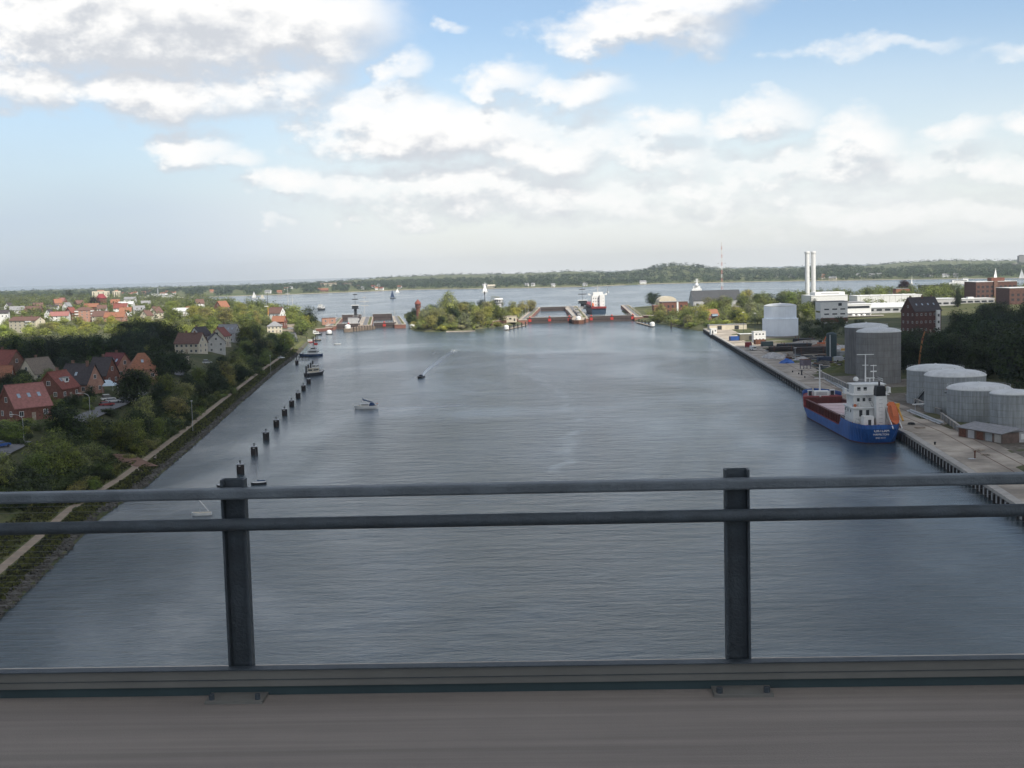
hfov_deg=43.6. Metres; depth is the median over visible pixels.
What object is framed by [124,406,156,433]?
tree
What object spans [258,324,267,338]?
tree
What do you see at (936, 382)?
storage tank
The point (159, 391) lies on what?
tree
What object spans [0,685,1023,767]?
bridge deck
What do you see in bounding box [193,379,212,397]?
tree
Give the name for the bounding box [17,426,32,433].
bush
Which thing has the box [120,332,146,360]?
tree
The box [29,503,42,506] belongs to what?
bush
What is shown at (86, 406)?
bush
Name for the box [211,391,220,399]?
bush
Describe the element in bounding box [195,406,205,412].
bush
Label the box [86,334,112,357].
tree
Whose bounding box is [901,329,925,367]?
tree
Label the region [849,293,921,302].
corrugated hall
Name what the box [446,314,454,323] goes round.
tree
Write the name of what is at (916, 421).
crane rail
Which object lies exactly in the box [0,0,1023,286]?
sky
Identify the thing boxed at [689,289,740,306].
boat hall
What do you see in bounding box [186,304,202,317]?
tree
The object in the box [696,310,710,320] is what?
tree
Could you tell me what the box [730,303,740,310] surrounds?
tree
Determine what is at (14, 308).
house
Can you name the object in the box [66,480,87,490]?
bush
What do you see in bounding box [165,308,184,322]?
tree
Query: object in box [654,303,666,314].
tree
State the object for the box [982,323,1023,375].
tree
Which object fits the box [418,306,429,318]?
tree
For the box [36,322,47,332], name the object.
tree
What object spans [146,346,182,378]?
tree
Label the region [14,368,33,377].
tree
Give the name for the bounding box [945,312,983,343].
tree
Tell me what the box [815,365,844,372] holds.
scrub mound
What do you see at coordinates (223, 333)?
house
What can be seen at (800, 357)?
gravel heap
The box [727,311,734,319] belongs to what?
tree
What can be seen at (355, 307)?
control tower
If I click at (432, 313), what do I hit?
tree
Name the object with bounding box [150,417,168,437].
tree
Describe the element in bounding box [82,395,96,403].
bush
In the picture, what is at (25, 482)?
slope thicket
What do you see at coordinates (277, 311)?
house
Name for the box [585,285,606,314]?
container ship
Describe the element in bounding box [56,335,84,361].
tree
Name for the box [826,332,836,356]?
silo
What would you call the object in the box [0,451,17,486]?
tree
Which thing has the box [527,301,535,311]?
tree
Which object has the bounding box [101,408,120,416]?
shrub
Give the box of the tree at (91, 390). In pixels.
[83,384,96,398]
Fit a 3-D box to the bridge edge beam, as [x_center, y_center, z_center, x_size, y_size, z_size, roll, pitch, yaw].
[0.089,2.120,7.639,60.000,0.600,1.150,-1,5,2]
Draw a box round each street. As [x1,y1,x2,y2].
[0,441,30,454]
[76,392,146,420]
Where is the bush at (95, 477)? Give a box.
[87,475,100,481]
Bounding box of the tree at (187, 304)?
[184,300,194,307]
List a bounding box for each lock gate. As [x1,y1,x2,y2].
[337,322,359,328]
[342,313,361,320]
[373,312,391,319]
[373,321,395,327]
[527,315,571,322]
[540,305,566,310]
[588,314,633,321]
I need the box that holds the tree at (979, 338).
[953,329,992,364]
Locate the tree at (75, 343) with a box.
[60,335,86,355]
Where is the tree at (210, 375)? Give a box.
[204,369,218,385]
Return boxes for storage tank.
[762,303,797,335]
[845,322,887,374]
[856,326,900,383]
[906,363,964,403]
[924,368,986,413]
[946,381,1015,422]
[989,388,1023,427]
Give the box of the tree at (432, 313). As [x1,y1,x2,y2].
[424,310,440,323]
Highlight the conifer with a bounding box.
[952,286,961,306]
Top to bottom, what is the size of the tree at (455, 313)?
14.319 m
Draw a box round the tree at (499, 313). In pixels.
[489,307,507,320]
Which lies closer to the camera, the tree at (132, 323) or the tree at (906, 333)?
the tree at (906, 333)
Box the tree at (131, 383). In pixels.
[113,366,153,405]
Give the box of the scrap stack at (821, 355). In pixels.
[814,354,826,356]
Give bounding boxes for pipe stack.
[767,344,794,351]
[777,341,811,346]
[793,336,814,341]
[793,346,825,353]
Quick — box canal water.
[0,264,1023,667]
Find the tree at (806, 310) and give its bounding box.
[798,301,813,317]
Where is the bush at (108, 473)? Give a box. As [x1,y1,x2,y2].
[93,468,117,479]
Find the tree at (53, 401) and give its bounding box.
[49,395,58,409]
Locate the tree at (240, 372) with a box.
[232,364,251,381]
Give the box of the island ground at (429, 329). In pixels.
[404,308,527,331]
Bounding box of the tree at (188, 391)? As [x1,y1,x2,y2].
[176,381,197,399]
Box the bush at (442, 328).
[435,324,447,330]
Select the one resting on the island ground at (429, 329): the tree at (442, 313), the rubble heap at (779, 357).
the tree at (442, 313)
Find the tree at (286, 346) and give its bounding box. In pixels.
[281,343,290,350]
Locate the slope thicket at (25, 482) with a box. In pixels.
[0,347,295,510]
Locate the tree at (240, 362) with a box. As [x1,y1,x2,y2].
[233,357,251,373]
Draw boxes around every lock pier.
[325,311,342,329]
[358,315,372,325]
[392,311,405,327]
[518,307,539,323]
[565,301,588,321]
[621,303,643,319]
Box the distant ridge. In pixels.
[6,260,1016,291]
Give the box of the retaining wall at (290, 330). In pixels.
[282,329,298,333]
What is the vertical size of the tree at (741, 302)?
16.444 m
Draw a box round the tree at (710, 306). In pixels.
[702,301,718,309]
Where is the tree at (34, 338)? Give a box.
[25,333,45,346]
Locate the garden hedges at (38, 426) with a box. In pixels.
[0,355,177,431]
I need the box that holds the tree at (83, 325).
[78,321,90,329]
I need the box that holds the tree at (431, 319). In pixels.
[423,314,437,328]
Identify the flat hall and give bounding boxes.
[936,298,954,305]
[961,297,994,303]
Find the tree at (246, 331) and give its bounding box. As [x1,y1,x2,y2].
[236,324,256,345]
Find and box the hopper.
[799,359,811,368]
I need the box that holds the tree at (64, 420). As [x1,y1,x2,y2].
[39,401,90,438]
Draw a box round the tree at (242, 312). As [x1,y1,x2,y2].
[237,308,252,317]
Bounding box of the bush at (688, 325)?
[684,322,692,327]
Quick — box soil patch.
[113,454,156,466]
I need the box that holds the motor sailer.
[354,398,377,408]
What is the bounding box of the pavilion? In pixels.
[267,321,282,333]
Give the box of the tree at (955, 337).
[946,327,972,363]
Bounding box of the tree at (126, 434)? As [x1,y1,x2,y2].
[108,418,138,449]
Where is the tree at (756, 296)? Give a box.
[752,294,762,303]
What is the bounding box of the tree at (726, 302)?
[722,298,731,308]
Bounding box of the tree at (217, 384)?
[205,373,231,391]
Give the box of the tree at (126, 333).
[118,328,135,344]
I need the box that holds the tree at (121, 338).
[110,330,128,345]
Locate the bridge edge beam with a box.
[0,654,1023,668]
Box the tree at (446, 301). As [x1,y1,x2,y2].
[435,289,459,316]
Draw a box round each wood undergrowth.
[22,333,299,365]
[904,324,1023,388]
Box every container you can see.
[729,336,739,340]
[754,339,765,343]
[761,341,772,345]
[817,356,831,361]
[837,351,844,355]
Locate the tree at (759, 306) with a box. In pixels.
[756,302,764,314]
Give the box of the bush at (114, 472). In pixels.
[110,468,117,475]
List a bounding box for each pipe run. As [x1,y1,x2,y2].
[824,378,848,391]
[907,409,943,423]
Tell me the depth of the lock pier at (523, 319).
1232.63 m
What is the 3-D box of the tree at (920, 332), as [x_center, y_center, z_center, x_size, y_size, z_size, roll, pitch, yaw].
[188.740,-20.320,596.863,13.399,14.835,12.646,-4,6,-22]
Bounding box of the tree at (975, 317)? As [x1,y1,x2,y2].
[960,310,982,330]
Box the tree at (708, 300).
[703,297,715,306]
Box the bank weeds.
[0,348,297,600]
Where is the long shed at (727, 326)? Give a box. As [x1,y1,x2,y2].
[707,323,746,329]
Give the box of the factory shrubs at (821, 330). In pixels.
[798,315,904,338]
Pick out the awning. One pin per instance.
(109, 384)
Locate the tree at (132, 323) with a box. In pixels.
[125,320,141,327]
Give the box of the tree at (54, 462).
[21,438,70,475]
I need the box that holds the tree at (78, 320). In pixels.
[71,316,86,324]
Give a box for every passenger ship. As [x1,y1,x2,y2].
[147,288,174,296]
[948,278,968,284]
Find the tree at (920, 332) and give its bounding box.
[910,326,930,343]
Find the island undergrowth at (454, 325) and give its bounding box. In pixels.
[405,304,524,329]
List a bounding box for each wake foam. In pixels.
[377,406,443,408]
[422,362,438,375]
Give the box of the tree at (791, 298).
[783,290,796,303]
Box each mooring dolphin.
[236,460,243,473]
[251,443,257,455]
[263,429,268,439]
[273,417,278,426]
[282,406,286,415]
[289,398,293,406]
[296,390,300,398]
[301,383,305,390]
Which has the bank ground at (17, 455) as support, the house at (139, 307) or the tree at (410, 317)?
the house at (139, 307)
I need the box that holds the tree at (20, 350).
[3,335,32,358]
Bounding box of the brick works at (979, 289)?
[964,277,1016,298]
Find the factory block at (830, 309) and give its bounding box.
[815,300,847,323]
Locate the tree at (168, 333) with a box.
[152,320,179,348]
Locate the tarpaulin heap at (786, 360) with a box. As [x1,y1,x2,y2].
[779,358,793,363]
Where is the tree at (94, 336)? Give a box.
[86,333,107,347]
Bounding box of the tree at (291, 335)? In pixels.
[284,331,296,343]
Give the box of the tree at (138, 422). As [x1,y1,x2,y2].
[125,416,148,442]
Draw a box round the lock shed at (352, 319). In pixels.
[348,317,357,322]
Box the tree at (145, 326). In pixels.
[138,320,155,331]
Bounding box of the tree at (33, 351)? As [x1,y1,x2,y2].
[22,338,50,358]
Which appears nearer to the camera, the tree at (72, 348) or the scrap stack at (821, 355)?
the tree at (72, 348)
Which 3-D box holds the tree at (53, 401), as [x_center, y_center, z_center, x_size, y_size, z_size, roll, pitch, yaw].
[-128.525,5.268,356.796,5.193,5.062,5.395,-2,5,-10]
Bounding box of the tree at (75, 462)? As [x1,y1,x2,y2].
[52,441,85,475]
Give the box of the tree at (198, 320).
[189,314,205,326]
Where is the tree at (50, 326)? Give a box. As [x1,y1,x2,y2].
[42,321,56,329]
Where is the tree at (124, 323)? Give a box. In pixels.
[110,317,142,334]
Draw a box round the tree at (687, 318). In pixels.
[683,314,695,324]
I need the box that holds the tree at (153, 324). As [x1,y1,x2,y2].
[144,317,164,333]
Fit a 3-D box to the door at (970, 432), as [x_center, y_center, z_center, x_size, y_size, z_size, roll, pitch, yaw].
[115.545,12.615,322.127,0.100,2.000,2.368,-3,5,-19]
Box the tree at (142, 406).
[131,395,155,419]
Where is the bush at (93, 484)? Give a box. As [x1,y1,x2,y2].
[87,478,102,489]
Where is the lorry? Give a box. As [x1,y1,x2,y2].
[745,342,751,346]
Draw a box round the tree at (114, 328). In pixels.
[107,324,128,337]
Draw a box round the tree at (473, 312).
[470,305,479,316]
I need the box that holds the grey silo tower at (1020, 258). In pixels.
[1015,255,1023,263]
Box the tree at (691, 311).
[681,307,697,317]
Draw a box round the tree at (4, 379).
[0,372,15,392]
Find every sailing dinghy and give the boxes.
[192,500,211,515]
[251,465,266,484]
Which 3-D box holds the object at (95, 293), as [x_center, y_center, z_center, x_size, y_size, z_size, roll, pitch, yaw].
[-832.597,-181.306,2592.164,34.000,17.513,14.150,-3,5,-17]
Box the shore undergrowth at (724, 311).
[645,297,818,325]
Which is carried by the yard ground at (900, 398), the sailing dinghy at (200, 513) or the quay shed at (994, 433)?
the quay shed at (994, 433)
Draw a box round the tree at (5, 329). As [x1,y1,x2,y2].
[0,323,15,337]
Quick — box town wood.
[0,291,307,321]
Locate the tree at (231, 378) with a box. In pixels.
[225,374,236,385]
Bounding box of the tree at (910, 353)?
[901,337,920,372]
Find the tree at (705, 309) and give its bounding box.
[695,303,710,320]
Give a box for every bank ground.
[0,296,324,612]
[622,290,1023,470]
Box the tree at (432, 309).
[428,306,438,313]
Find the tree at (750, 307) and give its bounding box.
[744,302,757,315]
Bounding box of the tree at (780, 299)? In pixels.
[773,294,787,302]
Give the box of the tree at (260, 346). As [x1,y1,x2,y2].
[252,336,269,353]
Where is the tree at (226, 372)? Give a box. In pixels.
[215,360,236,380]
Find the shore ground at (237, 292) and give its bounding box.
[0,265,1023,297]
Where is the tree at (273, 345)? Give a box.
[262,336,277,350]
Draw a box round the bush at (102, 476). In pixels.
[94,472,106,479]
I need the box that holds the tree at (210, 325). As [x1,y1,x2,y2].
[205,315,222,331]
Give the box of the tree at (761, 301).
[756,298,766,309]
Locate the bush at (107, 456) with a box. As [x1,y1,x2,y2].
[97,449,109,460]
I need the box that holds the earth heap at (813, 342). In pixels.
[793,340,824,344]
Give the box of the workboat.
[304,364,323,376]
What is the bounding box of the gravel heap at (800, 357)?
[794,356,807,359]
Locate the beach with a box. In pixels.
[180,278,983,297]
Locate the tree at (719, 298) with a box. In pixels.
[714,295,726,306]
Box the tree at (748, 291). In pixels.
[744,288,753,298]
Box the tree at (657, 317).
[653,312,662,322]
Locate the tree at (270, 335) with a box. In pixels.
[266,333,277,339]
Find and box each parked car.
[0,441,10,446]
[99,401,114,405]
[100,394,115,400]
[105,398,120,402]
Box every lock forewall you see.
[315,327,332,331]
[490,318,517,325]
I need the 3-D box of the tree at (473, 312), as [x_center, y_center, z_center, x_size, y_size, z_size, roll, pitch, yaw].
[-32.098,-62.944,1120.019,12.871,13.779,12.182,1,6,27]
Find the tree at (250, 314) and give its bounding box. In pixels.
[247,312,255,321]
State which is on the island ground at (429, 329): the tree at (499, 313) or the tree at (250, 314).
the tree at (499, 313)
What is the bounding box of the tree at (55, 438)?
[42,425,72,450]
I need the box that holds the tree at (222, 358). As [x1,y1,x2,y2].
[214,355,228,365]
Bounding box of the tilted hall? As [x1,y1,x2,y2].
[848,301,865,303]
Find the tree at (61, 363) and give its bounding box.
[54,356,70,369]
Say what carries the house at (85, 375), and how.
on the bank ground at (17, 455)
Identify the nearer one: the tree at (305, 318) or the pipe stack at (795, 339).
the pipe stack at (795, 339)
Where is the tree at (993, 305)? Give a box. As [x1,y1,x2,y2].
[987,303,1008,318]
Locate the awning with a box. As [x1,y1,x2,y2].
[102,382,116,388]
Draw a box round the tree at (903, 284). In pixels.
[898,280,910,287]
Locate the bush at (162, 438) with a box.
[148,434,165,443]
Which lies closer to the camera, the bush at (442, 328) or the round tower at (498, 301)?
the bush at (442, 328)
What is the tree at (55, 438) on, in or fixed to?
on the bank ground at (17, 455)
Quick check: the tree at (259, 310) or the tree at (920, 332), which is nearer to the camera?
the tree at (920, 332)
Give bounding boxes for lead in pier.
[343,324,375,331]
[569,316,585,323]
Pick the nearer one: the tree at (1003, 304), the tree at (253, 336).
the tree at (253, 336)
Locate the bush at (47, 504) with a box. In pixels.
[42,503,54,505]
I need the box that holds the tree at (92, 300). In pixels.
[88,296,100,303]
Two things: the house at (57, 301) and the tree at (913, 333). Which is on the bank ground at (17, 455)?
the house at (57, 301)
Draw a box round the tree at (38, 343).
[28,337,44,351]
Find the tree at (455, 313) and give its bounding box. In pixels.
[446,307,463,320]
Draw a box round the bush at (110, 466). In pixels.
[100,464,113,469]
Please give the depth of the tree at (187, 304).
1379.73 m
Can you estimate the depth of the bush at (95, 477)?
288.85 m
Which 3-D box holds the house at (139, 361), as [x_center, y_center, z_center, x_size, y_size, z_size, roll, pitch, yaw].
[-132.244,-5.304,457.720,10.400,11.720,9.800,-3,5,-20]
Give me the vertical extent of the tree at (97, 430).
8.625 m
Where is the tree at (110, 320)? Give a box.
[104,317,116,324]
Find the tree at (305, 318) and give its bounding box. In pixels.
[296,315,312,324]
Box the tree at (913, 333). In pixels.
[901,329,922,341]
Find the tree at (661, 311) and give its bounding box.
[656,310,666,320]
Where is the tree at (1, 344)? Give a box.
[0,334,14,349]
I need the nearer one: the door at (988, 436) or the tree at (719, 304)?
the door at (988, 436)
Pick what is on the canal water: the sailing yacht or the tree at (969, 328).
the sailing yacht
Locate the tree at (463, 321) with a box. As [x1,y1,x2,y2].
[457,312,471,327]
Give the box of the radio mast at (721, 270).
[717,243,722,289]
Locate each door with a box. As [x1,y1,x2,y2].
[959,428,965,436]
[968,430,973,438]
[976,431,982,439]
[985,433,991,441]
[994,434,1000,442]
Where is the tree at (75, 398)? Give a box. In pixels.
[66,393,82,407]
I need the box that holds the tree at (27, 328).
[18,323,35,333]
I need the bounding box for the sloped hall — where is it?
[851,302,903,313]
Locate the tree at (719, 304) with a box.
[713,300,724,310]
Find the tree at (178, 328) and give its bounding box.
[169,322,184,344]
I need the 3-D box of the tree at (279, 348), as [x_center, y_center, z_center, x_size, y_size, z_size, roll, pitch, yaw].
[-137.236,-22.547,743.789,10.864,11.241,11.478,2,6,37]
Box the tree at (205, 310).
[197,307,213,317]
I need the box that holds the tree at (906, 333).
[901,329,915,341]
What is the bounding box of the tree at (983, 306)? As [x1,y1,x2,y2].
[975,303,990,320]
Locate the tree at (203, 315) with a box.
[200,313,206,324]
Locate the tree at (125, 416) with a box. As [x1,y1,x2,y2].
[120,407,145,419]
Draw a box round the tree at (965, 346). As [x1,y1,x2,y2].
[951,336,985,366]
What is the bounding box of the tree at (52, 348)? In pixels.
[40,333,62,364]
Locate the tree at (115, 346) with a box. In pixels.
[103,334,123,352]
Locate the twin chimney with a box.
[804,251,815,294]
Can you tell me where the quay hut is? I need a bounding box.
[709,328,716,334]
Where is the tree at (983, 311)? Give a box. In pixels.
[974,306,993,328]
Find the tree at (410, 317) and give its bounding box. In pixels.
[406,310,417,323]
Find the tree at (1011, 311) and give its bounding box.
[993,303,1018,321]
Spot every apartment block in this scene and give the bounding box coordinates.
[8,315,44,332]
[74,306,93,321]
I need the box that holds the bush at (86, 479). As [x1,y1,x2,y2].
[79,475,90,486]
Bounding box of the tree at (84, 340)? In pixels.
[77,333,90,357]
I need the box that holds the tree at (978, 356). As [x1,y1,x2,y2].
[958,342,991,377]
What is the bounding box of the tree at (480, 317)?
[473,309,487,325]
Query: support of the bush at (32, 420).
on the bank ground at (17, 455)
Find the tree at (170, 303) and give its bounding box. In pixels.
[164,300,177,309]
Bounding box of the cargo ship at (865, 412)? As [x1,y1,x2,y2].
[802,354,919,443]
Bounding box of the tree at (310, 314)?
[302,304,317,326]
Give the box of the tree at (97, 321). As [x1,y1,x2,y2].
[93,317,100,324]
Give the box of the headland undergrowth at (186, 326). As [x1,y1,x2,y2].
[1,301,317,333]
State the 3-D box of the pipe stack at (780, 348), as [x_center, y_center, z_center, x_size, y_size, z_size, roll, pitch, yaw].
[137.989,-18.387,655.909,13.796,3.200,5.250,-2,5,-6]
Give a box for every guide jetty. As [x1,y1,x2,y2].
[504,322,526,329]
[635,319,654,326]
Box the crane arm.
[918,331,924,364]
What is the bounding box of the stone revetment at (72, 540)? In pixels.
[0,342,307,610]
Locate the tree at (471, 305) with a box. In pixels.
[468,301,474,311]
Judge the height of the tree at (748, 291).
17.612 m
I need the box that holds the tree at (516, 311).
[509,306,521,316]
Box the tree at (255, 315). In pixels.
[252,310,262,324]
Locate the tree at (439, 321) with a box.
[436,315,445,324]
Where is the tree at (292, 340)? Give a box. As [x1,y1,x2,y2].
[284,334,296,347]
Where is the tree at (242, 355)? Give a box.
[230,347,248,361]
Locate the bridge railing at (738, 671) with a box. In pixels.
[0,468,1023,704]
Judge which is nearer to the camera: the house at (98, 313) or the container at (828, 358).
the container at (828, 358)
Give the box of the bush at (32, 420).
[20,417,35,422]
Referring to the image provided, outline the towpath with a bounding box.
[0,348,292,573]
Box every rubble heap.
[762,352,780,357]
[768,355,785,358]
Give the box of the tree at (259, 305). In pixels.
[255,300,263,309]
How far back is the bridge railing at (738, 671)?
6.63 m
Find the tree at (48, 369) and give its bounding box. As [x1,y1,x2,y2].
[38,368,54,378]
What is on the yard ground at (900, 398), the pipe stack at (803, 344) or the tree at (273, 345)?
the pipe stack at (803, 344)
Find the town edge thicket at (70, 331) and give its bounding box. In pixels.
[0,318,170,337]
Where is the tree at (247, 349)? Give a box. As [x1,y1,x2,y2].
[239,342,257,355]
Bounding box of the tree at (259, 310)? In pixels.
[251,306,264,316]
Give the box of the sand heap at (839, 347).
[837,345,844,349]
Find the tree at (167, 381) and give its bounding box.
[150,371,177,391]
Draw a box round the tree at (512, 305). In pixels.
[506,301,517,310]
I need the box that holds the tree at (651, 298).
[644,292,660,304]
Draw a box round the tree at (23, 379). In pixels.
[13,372,33,382]
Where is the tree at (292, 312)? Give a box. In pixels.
[284,303,300,322]
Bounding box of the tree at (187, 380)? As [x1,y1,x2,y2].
[178,371,196,392]
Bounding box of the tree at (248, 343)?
[237,340,255,353]
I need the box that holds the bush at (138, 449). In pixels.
[127,443,151,454]
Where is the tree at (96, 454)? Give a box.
[80,441,107,463]
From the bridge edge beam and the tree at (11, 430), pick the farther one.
the tree at (11, 430)
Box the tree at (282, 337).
[275,331,292,348]
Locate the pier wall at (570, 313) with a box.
[567,309,574,317]
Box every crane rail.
[758,349,1013,471]
[761,346,1022,464]
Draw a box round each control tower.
[351,294,358,320]
[578,289,586,308]
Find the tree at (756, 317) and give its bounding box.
[748,310,763,323]
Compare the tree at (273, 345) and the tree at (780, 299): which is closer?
the tree at (273, 345)
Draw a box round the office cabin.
[751,331,765,341]
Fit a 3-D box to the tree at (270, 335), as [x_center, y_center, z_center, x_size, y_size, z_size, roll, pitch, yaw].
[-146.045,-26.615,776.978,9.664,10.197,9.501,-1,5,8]
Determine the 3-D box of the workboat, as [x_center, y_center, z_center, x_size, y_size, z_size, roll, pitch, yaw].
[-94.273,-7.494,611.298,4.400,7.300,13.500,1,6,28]
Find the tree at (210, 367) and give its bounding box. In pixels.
[202,360,222,375]
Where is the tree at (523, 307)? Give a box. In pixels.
[516,300,528,310]
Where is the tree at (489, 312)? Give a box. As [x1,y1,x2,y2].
[480,306,495,317]
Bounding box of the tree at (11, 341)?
[0,335,24,347]
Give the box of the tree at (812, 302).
[809,298,816,308]
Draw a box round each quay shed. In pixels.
[737,333,751,339]
[955,421,1021,443]
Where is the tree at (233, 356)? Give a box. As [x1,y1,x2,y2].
[227,351,240,364]
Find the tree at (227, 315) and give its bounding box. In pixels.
[214,306,235,323]
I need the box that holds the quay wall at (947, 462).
[703,329,1023,522]
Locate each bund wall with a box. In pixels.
[820,371,848,390]
[905,394,941,414]
[940,412,959,430]
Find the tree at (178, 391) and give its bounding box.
[171,385,187,403]
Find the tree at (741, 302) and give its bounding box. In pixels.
[736,294,748,308]
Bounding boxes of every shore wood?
[0,261,1023,296]
[747,280,1023,308]
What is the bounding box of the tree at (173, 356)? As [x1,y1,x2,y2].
[162,350,190,374]
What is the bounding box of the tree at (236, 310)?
[230,307,241,315]
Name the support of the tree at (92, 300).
on the bank ground at (17, 455)
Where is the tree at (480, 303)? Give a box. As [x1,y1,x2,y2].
[477,299,484,307]
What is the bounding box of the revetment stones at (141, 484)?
[0,347,303,618]
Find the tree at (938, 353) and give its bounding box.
[917,326,959,364]
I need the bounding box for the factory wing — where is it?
[848,303,883,316]
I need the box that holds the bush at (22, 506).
[14,504,29,509]
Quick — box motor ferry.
[317,304,324,310]
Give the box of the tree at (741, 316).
[733,307,751,323]
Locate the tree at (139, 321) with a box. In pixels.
[126,317,145,326]
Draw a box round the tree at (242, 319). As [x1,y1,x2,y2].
[235,313,250,324]
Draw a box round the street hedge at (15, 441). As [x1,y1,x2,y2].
[0,430,34,453]
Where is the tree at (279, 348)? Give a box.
[271,337,284,351]
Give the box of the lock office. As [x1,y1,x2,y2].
[652,296,687,314]
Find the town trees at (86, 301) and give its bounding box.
[2,296,201,324]
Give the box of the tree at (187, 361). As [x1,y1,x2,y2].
[174,349,194,372]
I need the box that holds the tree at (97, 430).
[76,411,107,439]
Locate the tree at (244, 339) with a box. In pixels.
[236,336,252,344]
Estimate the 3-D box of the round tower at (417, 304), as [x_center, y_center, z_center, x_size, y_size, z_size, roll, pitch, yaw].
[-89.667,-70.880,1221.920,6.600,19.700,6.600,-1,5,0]
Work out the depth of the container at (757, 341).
717.11 m
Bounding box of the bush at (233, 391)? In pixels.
[227,387,238,393]
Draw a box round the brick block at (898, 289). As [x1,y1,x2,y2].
[893,288,911,293]
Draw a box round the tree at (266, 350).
[261,347,272,357]
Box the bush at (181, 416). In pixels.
[164,414,184,421]
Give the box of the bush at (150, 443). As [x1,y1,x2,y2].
[141,437,160,448]
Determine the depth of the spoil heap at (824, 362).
562.66 m
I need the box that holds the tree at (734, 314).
[730,309,739,321]
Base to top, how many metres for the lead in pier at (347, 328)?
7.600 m
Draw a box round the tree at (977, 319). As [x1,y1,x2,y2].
[953,311,981,334]
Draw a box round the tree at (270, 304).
[264,303,280,315]
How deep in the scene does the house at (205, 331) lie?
680.02 m
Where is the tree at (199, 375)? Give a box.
[191,366,208,381]
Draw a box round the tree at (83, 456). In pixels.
[67,444,95,474]
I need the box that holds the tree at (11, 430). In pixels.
[0,418,28,440]
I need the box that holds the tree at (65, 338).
[57,336,73,350]
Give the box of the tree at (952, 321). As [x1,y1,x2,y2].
[946,308,967,331]
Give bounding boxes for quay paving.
[709,329,1023,501]
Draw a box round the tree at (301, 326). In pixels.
[291,312,311,334]
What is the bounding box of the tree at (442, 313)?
[436,306,447,317]
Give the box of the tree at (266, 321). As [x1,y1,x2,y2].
[261,315,271,326]
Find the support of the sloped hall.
on the bank ground at (892, 320)
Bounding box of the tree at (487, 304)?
[481,300,492,309]
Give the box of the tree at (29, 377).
[15,371,33,381]
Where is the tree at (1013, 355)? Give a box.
[984,327,1023,381]
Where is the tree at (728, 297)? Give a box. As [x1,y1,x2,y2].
[723,296,733,309]
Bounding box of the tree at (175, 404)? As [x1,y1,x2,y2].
[162,395,192,414]
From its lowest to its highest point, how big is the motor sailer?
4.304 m
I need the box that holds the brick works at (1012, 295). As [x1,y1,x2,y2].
[996,287,1023,304]
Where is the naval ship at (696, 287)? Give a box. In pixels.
[692,279,701,290]
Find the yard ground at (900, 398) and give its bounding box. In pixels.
[766,335,1023,456]
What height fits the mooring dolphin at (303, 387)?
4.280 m
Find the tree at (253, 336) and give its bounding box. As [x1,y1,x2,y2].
[240,327,260,339]
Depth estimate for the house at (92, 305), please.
1576.04 m
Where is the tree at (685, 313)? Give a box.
[677,307,696,322]
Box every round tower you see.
[415,299,420,318]
[494,298,502,306]
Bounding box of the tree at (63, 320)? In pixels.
[58,316,69,324]
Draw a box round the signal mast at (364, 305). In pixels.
[360,297,368,310]
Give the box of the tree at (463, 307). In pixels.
[457,302,470,313]
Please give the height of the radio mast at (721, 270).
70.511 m
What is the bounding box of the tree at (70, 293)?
[65,289,72,296]
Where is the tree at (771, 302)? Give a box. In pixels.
[761,300,778,314]
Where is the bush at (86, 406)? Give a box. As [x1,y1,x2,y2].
[80,404,93,409]
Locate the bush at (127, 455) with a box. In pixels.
[121,453,136,457]
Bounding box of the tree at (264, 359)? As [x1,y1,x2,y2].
[257,350,271,365]
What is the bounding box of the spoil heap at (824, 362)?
[813,360,829,364]
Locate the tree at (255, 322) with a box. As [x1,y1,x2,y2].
[245,319,259,326]
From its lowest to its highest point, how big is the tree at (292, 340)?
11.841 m
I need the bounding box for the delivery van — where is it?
[833,356,844,361]
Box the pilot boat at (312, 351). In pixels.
[299,343,322,356]
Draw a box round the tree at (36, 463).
[20,449,53,478]
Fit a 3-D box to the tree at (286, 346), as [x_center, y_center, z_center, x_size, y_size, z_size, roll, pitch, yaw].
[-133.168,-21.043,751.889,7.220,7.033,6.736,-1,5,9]
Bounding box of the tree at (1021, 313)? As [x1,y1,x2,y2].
[1008,302,1023,323]
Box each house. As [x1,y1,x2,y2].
[0,310,9,323]
[0,347,23,376]
[0,365,15,378]
[0,381,52,421]
[9,306,24,313]
[19,355,54,378]
[24,305,43,312]
[40,367,80,399]
[44,308,52,317]
[49,311,70,320]
[53,298,62,305]
[62,302,71,308]
[63,360,105,394]
[65,306,75,319]
[74,300,83,304]
[84,303,99,309]
[91,310,109,321]
[91,354,119,384]
[96,304,107,310]
[103,311,127,321]
[105,350,130,378]
[110,298,119,305]
[113,302,128,311]
[119,301,134,305]
[119,306,132,315]
[124,297,136,300]
[126,353,157,384]
[133,305,144,313]
[140,309,153,320]
[150,306,163,318]
[172,307,188,315]
[173,331,208,353]
[191,325,210,338]
[194,298,204,306]
[207,331,225,354]
[214,300,229,310]
[215,326,231,346]
[218,323,240,342]
[267,306,285,318]
[271,315,286,327]
[322,317,335,324]
[498,316,516,321]
[708,309,718,319]
[801,291,847,305]
[900,295,941,333]
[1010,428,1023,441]
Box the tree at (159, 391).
[149,380,170,402]
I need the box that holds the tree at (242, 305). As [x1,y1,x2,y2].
[236,302,246,310]
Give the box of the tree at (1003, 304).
[991,301,1011,310]

